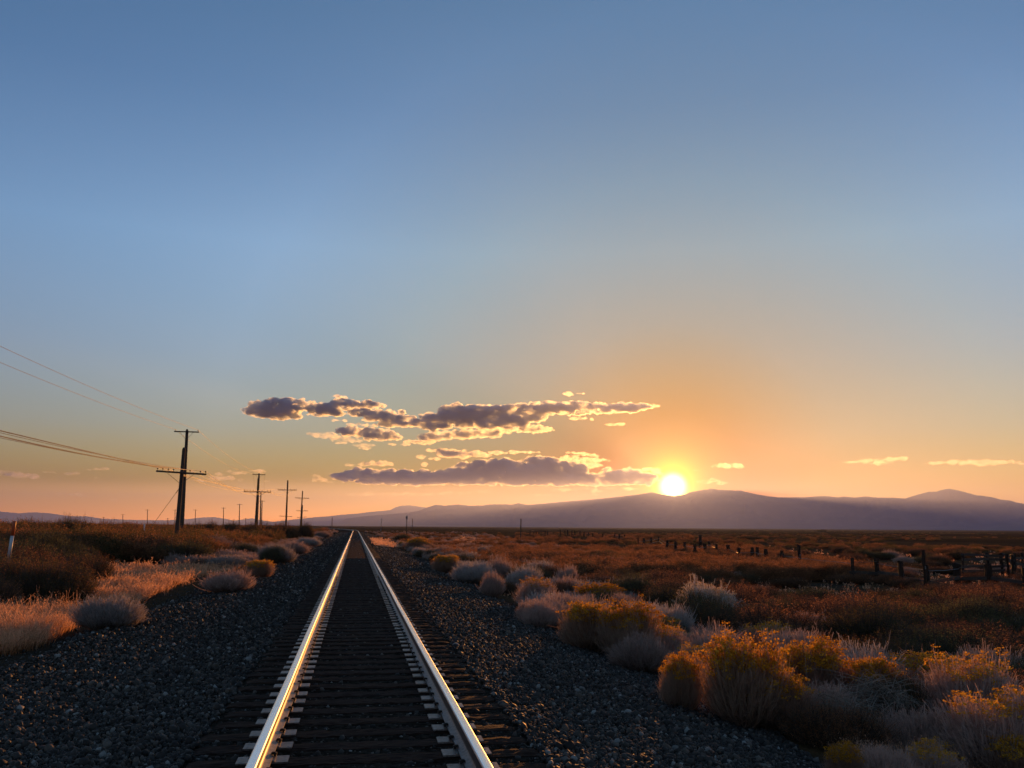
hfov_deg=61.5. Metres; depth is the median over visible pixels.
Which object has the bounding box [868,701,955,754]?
rabbitbrush
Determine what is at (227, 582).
rabbitbrush
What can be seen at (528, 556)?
greasewood shrub
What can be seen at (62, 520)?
greasewood shrub
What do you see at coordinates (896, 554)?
rabbitbrush
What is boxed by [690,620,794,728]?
flowering rabbitbrush
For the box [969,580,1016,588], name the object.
greasewood shrub
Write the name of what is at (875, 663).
flowering rabbitbrush
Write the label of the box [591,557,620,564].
greasewood shrub
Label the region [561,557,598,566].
sagebrush
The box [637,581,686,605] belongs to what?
greasewood shrub
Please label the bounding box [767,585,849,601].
sagebrush
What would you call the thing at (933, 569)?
greasewood shrub
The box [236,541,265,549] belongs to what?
rabbitbrush
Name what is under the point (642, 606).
rabbitbrush
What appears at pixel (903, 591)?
greasewood shrub
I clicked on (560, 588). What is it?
greasewood shrub
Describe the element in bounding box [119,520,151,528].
greasewood shrub
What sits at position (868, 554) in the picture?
sagebrush
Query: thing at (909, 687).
greasewood shrub
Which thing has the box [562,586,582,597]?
rabbitbrush
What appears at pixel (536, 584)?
flowering rabbitbrush
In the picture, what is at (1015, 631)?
greasewood shrub
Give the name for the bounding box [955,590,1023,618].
greasewood shrub
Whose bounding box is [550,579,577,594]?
greasewood shrub
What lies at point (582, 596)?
rabbitbrush
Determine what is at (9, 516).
distant hills
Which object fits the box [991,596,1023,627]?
greasewood shrub
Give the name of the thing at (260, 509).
utility pole
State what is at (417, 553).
sagebrush
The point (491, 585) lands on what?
rabbitbrush
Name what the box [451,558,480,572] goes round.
rabbitbrush
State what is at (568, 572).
rabbitbrush
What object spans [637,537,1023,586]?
timber fence
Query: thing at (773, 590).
greasewood shrub
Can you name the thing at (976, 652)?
rabbitbrush
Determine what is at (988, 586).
greasewood shrub
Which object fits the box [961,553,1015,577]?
plank corral
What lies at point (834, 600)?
greasewood shrub
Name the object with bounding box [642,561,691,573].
greasewood shrub
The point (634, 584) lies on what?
sagebrush
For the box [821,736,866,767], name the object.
flowering rabbitbrush
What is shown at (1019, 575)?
greasewood shrub
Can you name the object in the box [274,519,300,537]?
greasewood shrub
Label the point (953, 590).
greasewood shrub
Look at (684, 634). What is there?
rabbitbrush
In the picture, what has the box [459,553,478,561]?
sagebrush
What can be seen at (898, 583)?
greasewood shrub
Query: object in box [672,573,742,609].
winterfat bush
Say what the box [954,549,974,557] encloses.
sagebrush
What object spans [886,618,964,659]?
sagebrush
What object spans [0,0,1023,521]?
sky
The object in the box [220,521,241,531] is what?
greasewood shrub
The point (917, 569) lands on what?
greasewood shrub
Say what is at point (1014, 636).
greasewood shrub
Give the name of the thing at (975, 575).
greasewood shrub
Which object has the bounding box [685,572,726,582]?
greasewood shrub
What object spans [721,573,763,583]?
greasewood shrub
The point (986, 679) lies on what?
flowering rabbitbrush
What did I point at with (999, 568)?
rabbitbrush
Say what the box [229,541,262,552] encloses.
sagebrush
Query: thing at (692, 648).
flowering rabbitbrush
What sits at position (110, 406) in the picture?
overhead wire
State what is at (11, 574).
greasewood shrub
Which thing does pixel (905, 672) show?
rabbitbrush
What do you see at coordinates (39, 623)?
dry grass
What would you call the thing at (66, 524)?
greasewood shrub
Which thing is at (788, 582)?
greasewood shrub
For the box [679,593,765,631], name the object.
greasewood shrub
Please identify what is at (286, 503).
utility pole
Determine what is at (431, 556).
sagebrush
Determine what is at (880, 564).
greasewood shrub
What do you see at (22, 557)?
sagebrush
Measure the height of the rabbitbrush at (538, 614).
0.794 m
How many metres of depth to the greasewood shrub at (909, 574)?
44.67 m
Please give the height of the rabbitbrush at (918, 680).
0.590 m
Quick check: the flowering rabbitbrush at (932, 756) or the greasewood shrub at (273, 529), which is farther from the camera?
the greasewood shrub at (273, 529)
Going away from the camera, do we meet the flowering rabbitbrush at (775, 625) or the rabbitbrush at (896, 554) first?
the flowering rabbitbrush at (775, 625)
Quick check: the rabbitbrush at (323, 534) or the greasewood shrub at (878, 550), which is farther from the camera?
the rabbitbrush at (323, 534)
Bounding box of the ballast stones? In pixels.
[0,532,825,767]
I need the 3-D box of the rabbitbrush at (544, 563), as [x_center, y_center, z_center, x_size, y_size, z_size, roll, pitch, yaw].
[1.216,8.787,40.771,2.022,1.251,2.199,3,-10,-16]
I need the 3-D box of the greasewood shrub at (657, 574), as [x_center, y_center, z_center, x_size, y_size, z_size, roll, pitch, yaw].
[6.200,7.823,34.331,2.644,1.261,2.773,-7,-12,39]
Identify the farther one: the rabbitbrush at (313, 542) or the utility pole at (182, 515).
the utility pole at (182, 515)
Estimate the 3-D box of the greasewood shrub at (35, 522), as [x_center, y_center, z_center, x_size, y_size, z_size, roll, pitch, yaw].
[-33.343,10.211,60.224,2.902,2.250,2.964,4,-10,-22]
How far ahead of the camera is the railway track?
9.03 m
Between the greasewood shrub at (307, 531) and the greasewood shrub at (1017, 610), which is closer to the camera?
the greasewood shrub at (1017, 610)
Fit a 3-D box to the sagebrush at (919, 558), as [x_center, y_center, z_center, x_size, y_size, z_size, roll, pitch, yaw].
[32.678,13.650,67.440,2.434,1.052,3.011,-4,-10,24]
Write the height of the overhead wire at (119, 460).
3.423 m
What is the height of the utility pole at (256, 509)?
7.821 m
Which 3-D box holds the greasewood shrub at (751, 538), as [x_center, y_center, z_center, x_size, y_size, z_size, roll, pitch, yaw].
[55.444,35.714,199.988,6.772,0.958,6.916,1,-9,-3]
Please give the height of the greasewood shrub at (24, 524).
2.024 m
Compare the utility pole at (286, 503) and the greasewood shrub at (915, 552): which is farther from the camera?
the utility pole at (286, 503)
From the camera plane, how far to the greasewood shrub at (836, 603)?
21.17 m
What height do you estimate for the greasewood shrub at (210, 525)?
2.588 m
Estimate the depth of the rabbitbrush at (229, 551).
47.66 m
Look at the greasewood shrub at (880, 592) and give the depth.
30.27 m
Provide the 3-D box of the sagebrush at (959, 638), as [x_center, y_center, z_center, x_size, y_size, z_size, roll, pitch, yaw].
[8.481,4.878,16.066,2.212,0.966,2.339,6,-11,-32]
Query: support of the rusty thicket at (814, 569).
on the ground at (834, 587)
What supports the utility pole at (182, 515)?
on the ground at (834, 587)
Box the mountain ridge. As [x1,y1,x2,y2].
[329,489,1023,529]
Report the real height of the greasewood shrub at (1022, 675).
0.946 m
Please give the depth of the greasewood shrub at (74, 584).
21.73 m
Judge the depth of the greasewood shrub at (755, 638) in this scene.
14.44 m
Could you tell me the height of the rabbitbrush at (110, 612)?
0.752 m
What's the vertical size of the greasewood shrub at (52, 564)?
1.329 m
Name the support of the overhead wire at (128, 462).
attached to the utility pole at (179, 501)
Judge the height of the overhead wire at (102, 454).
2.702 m
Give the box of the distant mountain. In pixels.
[271,505,425,525]
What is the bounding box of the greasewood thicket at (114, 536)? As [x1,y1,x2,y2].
[0,515,329,561]
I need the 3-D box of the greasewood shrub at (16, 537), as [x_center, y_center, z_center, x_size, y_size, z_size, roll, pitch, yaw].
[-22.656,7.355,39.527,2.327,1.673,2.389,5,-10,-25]
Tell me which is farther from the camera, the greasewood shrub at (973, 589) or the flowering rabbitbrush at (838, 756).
the greasewood shrub at (973, 589)
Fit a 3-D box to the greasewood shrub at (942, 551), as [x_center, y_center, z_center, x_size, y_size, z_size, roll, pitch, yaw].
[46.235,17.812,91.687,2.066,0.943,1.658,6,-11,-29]
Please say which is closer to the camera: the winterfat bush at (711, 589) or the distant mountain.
the winterfat bush at (711, 589)
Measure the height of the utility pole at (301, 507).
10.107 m
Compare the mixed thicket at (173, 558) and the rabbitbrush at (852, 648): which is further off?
the mixed thicket at (173, 558)
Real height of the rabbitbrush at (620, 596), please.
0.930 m
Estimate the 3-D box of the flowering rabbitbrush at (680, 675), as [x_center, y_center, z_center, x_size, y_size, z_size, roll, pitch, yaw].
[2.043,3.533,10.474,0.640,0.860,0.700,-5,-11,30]
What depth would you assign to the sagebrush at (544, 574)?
36.78 m
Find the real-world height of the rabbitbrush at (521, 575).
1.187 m
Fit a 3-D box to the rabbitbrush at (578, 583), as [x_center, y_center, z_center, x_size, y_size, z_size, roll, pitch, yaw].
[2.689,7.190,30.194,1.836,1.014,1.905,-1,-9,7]
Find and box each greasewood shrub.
[0,528,41,544]
[0,538,69,569]
[0,548,63,605]
[0,569,27,606]
[1,518,37,528]
[5,554,96,591]
[13,550,106,607]
[16,516,51,526]
[43,512,81,528]
[58,512,94,529]
[67,548,117,583]
[84,519,122,531]
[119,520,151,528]
[140,531,175,561]
[157,519,184,531]
[184,521,205,529]
[202,519,222,530]
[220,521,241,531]
[235,521,262,532]
[256,520,284,535]
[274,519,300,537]
[297,521,314,538]
[501,580,519,594]
[517,553,548,559]
[521,561,584,577]
[536,551,563,558]
[542,580,572,592]
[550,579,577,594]
[562,573,585,580]
[585,572,623,584]
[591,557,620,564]
[607,593,642,606]
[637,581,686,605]
[641,571,710,596]
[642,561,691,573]
[642,566,699,581]
[644,573,699,597]
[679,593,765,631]
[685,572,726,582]
[696,599,755,631]
[702,577,755,587]
[712,580,780,605]
[713,626,784,652]
[717,592,830,635]
[719,582,759,591]
[720,552,744,556]
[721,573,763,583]
[738,536,764,539]
[738,583,785,599]
[764,573,814,587]
[766,697,902,749]
[770,613,834,646]
[781,588,828,614]
[805,589,868,622]
[806,594,921,647]
[812,586,880,613]
[820,632,877,652]
[823,572,877,583]
[823,591,934,628]
[829,545,853,554]
[836,551,851,559]
[842,552,872,561]
[848,627,948,658]
[852,589,893,604]
[858,615,978,647]
[866,588,899,598]
[867,663,933,716]
[868,545,892,552]
[871,572,898,584]
[872,562,894,568]
[879,565,897,572]
[881,563,922,571]
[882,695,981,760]
[883,576,921,588]
[886,598,935,612]
[888,569,919,577]
[889,586,930,598]
[893,547,900,553]
[903,546,928,555]
[906,577,962,590]
[922,583,1016,608]
[923,617,1006,641]
[926,552,954,565]
[929,565,961,573]
[938,548,953,554]
[939,550,969,559]
[943,621,1023,663]
[950,578,999,598]
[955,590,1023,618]
[961,569,997,575]
[961,572,1016,582]
[964,563,984,569]
[964,581,1013,591]
[967,618,1023,640]
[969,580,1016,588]
[978,622,1023,649]
[985,581,1023,609]
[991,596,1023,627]
[997,666,1023,692]
[998,595,1023,608]
[1001,576,1021,587]
[1004,567,1020,574]
[1008,571,1021,578]
[1010,550,1023,556]
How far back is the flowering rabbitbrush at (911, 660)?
13.23 m
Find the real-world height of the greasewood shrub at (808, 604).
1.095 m
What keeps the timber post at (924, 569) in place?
on the ground at (834, 587)
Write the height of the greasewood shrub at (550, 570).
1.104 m
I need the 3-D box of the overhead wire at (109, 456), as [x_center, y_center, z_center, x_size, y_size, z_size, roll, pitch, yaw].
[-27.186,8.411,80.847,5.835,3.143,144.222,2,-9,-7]
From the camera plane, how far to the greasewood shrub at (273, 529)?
94.92 m
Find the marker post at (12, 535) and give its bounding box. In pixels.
[6,521,15,562]
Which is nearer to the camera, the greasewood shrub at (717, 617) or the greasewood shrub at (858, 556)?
the greasewood shrub at (717, 617)
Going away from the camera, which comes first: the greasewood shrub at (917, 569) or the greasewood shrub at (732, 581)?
the greasewood shrub at (732, 581)
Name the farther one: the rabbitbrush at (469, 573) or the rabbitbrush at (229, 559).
the rabbitbrush at (229, 559)
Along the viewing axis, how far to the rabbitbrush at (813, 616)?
20.00 m
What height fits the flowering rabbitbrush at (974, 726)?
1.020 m
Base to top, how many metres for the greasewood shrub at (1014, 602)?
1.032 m
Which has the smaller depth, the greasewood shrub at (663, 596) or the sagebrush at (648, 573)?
the greasewood shrub at (663, 596)
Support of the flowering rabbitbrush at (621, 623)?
on the ground at (834, 587)
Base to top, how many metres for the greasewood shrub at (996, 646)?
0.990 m
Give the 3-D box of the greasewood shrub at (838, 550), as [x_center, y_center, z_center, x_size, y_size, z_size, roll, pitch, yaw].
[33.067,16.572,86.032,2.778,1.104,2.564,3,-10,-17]
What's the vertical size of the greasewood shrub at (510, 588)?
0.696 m
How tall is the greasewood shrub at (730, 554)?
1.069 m
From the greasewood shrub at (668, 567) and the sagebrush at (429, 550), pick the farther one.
the sagebrush at (429, 550)
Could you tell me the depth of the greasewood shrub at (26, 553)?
28.48 m
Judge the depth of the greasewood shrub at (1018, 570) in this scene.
50.76 m
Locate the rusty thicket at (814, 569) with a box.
[0,522,895,581]
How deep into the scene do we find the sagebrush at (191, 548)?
43.65 m
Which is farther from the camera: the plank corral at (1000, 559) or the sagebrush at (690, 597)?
the plank corral at (1000, 559)
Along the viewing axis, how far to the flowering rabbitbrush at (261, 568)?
30.91 m
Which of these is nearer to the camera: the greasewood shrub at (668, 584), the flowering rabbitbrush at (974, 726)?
the flowering rabbitbrush at (974, 726)
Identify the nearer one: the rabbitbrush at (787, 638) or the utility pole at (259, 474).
the rabbitbrush at (787, 638)
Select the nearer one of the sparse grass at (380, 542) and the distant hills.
the sparse grass at (380, 542)
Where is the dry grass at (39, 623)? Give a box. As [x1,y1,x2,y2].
[0,543,274,656]
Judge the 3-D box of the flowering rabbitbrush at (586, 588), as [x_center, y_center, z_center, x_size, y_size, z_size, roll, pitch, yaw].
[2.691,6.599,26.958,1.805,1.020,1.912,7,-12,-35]
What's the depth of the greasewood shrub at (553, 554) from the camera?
56.91 m
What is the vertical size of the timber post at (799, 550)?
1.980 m
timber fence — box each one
[529,529,624,539]
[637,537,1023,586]
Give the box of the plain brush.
[527,530,1023,578]
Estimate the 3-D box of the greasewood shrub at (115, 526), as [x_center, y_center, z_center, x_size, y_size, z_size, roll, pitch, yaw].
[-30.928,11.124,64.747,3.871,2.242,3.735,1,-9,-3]
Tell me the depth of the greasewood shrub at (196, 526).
84.28 m
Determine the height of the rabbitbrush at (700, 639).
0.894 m
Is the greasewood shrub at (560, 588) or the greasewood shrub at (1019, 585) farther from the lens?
the greasewood shrub at (1019, 585)
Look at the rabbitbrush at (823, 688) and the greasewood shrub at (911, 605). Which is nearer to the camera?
the rabbitbrush at (823, 688)
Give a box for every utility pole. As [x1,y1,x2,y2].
[146,447,206,536]
[174,429,198,527]
[244,478,270,527]
[252,473,264,525]
[259,493,260,525]
[278,480,290,527]
[298,491,308,528]
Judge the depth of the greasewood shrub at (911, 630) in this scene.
16.94 m
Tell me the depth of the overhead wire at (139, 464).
54.07 m
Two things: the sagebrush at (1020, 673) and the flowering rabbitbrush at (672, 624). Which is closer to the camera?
the sagebrush at (1020, 673)
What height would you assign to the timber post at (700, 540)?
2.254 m
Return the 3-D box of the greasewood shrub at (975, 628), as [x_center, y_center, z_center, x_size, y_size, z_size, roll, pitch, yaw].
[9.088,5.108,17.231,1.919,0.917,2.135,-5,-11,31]
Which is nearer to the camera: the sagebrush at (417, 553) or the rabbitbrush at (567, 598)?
the rabbitbrush at (567, 598)
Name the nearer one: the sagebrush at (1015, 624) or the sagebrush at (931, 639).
the sagebrush at (931, 639)
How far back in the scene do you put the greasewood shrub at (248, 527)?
94.96 m
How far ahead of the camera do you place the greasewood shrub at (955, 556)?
75.78 m
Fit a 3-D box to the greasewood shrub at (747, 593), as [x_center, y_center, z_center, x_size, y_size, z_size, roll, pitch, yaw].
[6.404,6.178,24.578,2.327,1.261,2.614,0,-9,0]
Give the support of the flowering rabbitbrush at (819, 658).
on the ground at (834, 587)
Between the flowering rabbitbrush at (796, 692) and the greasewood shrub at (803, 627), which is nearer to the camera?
the flowering rabbitbrush at (796, 692)
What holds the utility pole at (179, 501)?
on the ground at (834, 587)
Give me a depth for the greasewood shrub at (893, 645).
14.51 m
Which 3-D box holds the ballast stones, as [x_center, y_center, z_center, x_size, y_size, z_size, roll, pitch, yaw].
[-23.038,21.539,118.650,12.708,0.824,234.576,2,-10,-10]
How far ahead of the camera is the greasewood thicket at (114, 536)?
47.11 m
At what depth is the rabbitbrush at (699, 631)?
16.53 m
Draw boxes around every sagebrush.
[0,535,30,548]
[0,547,52,575]
[48,544,95,566]
[148,537,216,561]
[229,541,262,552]
[257,543,287,563]
[391,533,410,539]
[414,550,424,556]
[423,547,434,553]
[427,553,441,562]
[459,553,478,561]
[504,562,553,580]
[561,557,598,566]
[584,588,619,602]
[600,569,659,601]
[633,569,675,580]
[663,582,726,615]
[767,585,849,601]
[855,548,877,558]
[871,596,950,622]
[873,551,895,559]
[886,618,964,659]
[912,552,934,562]
[912,587,1007,627]
[915,624,1014,651]
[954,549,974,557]
[959,607,1023,637]
[981,647,1023,687]
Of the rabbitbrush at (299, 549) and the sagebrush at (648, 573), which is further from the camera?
the rabbitbrush at (299, 549)
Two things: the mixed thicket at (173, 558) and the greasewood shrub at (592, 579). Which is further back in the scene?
the mixed thicket at (173, 558)
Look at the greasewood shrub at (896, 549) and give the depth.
90.30 m
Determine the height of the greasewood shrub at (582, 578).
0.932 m
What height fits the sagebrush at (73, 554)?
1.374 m
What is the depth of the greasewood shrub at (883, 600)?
25.05 m
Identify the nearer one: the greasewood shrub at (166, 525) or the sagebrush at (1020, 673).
the sagebrush at (1020, 673)
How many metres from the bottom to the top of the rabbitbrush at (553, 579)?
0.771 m
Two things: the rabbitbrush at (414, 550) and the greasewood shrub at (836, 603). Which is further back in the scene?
the rabbitbrush at (414, 550)
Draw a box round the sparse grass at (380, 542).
[8,535,1021,767]
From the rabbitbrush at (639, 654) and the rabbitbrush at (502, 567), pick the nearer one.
the rabbitbrush at (639, 654)
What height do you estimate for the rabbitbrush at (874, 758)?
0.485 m
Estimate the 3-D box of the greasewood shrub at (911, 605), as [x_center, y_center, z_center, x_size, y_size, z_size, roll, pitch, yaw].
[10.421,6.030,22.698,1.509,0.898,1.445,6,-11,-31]
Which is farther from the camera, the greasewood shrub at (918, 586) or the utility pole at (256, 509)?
the utility pole at (256, 509)
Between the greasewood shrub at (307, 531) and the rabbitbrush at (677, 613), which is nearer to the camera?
the rabbitbrush at (677, 613)
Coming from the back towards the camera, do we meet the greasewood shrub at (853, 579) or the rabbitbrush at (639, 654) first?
the greasewood shrub at (853, 579)
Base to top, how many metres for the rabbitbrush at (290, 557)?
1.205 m
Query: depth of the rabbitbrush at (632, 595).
29.67 m
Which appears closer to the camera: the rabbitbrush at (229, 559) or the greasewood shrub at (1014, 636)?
the greasewood shrub at (1014, 636)
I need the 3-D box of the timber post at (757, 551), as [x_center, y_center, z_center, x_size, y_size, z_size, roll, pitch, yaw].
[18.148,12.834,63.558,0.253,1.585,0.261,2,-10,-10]
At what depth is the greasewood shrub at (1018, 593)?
24.08 m
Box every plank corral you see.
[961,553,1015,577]
[1012,552,1023,567]
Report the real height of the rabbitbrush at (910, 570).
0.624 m
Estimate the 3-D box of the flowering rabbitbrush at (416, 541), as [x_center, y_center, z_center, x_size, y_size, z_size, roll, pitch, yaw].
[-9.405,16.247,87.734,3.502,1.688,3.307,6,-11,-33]
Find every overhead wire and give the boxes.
[0,346,264,481]
[0,362,255,490]
[0,430,275,489]
[0,432,289,493]
[0,436,290,496]
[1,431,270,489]
[2,436,290,495]
[2,438,273,492]
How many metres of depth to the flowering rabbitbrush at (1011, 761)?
8.52 m
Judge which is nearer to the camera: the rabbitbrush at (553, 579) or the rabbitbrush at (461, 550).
the rabbitbrush at (553, 579)
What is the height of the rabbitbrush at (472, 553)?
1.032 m
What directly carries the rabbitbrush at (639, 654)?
on the ground at (834, 587)
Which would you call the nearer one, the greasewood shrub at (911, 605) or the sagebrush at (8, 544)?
the greasewood shrub at (911, 605)
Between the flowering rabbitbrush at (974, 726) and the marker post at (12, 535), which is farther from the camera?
the marker post at (12, 535)
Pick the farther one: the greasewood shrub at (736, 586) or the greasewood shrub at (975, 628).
the greasewood shrub at (736, 586)
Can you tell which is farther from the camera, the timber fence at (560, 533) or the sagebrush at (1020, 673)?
the timber fence at (560, 533)
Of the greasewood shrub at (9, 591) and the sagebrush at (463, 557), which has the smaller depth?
the greasewood shrub at (9, 591)
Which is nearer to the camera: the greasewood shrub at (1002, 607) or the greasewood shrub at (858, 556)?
the greasewood shrub at (1002, 607)
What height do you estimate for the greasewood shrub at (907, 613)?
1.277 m
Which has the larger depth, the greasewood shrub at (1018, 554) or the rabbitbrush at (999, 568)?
the greasewood shrub at (1018, 554)
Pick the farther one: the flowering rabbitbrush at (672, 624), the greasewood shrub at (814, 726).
the flowering rabbitbrush at (672, 624)
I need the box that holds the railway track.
[186,528,546,767]
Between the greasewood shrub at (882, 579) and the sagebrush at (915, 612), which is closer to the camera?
the sagebrush at (915, 612)
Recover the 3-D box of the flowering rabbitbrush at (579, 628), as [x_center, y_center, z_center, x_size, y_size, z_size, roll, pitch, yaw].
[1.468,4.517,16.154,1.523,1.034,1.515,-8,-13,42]
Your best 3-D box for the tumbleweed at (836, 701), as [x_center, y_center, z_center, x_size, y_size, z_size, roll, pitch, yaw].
[3.749,3.653,9.963,1.814,0.899,1.900,-6,-11,33]
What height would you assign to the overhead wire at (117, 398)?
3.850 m
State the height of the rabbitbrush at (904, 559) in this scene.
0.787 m
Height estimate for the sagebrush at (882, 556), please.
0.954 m
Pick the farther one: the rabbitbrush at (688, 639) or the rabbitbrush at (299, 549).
the rabbitbrush at (299, 549)
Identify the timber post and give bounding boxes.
[699,535,701,549]
[755,547,758,557]
[797,544,800,559]
[922,550,927,586]
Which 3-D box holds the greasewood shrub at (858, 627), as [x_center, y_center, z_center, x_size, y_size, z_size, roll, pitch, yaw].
[7.402,5.086,18.191,2.537,1.265,2.668,-3,-10,22]
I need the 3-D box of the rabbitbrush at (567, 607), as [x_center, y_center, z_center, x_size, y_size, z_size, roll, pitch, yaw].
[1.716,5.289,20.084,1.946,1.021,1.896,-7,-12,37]
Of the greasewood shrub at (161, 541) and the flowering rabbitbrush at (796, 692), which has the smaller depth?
the flowering rabbitbrush at (796, 692)
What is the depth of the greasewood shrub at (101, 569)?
28.81 m
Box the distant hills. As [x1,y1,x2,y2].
[0,512,271,524]
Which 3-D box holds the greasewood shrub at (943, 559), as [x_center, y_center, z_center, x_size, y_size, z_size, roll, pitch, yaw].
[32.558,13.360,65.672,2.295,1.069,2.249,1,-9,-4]
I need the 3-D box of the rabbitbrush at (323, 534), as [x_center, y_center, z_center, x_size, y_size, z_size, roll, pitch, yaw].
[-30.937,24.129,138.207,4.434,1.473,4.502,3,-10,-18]
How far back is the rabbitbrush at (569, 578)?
31.57 m
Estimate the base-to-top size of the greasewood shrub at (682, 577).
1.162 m
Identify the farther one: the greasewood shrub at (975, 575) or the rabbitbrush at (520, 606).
the greasewood shrub at (975, 575)
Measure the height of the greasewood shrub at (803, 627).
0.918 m
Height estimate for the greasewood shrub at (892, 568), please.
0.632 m
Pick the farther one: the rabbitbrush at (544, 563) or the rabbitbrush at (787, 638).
the rabbitbrush at (544, 563)
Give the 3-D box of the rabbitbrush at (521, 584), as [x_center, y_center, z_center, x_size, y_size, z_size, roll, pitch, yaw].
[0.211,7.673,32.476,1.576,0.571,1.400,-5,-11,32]
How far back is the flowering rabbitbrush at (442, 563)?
42.41 m
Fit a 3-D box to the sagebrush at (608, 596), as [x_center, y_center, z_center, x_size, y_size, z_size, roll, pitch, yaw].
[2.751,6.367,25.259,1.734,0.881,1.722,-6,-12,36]
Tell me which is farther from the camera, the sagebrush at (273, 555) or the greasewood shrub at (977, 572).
the greasewood shrub at (977, 572)
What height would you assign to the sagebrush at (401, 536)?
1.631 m
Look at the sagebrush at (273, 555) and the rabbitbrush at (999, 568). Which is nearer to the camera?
the sagebrush at (273, 555)
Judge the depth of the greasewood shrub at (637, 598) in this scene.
23.01 m
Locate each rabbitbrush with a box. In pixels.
[64,592,154,630]
[194,564,256,592]
[202,552,249,567]
[203,532,236,546]
[215,548,252,555]
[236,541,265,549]
[239,558,276,578]
[255,540,298,563]
[283,540,313,553]
[293,536,322,546]
[313,531,332,537]
[403,536,435,547]
[411,547,425,554]
[428,543,456,551]
[430,553,461,573]
[446,546,468,554]
[447,558,495,583]
[449,550,480,558]
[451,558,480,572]
[468,546,490,551]
[476,569,505,597]
[486,554,516,577]
[504,561,543,584]
[509,581,527,593]
[513,575,559,603]
[513,597,532,618]
[514,589,565,606]
[517,598,561,628]
[522,558,555,568]
[526,575,562,583]
[531,592,566,622]
[540,588,589,606]
[551,574,587,584]
[552,592,610,627]
[552,595,611,652]
[554,564,579,580]
[556,590,599,601]
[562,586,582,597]
[570,578,610,590]
[571,579,625,598]
[590,594,669,655]
[601,588,639,604]
[602,624,676,672]
[621,599,666,612]
[623,590,640,601]
[649,597,699,632]
[651,620,689,653]
[654,613,684,632]
[655,647,705,710]
[668,641,721,673]
[672,631,697,647]
[676,627,695,639]
[683,616,742,640]
[685,620,756,650]
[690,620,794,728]
[733,614,792,641]
[739,665,825,732]
[761,622,833,653]
[768,611,836,624]
[774,627,851,698]
[804,672,863,717]
[809,630,905,666]
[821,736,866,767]
[838,651,923,681]
[841,652,909,711]
[851,739,930,767]
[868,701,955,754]
[882,549,902,559]
[887,646,990,681]
[891,555,913,563]
[901,734,972,767]
[903,567,920,574]
[903,676,937,692]
[911,642,1023,710]
[925,672,1023,767]
[949,638,1023,676]
[975,729,1023,767]
[992,563,1010,571]
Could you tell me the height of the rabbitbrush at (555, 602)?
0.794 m
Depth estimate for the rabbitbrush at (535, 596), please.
24.27 m
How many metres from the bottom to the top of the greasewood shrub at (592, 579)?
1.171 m
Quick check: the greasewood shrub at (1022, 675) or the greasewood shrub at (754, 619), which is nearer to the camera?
the greasewood shrub at (1022, 675)
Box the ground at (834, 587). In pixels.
[0,523,1023,767]
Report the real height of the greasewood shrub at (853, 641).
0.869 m
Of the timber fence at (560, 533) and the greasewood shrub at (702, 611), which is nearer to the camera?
the greasewood shrub at (702, 611)
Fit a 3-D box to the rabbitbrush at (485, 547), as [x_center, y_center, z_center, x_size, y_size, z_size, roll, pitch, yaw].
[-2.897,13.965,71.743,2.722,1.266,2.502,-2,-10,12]
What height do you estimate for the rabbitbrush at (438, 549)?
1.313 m
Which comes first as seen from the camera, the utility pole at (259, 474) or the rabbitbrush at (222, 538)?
the rabbitbrush at (222, 538)
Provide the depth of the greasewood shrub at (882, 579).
40.78 m
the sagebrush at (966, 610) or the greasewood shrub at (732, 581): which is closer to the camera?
the sagebrush at (966, 610)
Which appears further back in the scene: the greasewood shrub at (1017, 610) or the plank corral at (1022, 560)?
the plank corral at (1022, 560)
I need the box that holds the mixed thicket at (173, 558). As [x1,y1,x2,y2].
[160,529,669,566]
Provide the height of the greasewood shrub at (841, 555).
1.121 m
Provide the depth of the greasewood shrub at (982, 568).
57.90 m
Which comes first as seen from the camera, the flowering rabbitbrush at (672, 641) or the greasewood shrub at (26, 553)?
the flowering rabbitbrush at (672, 641)

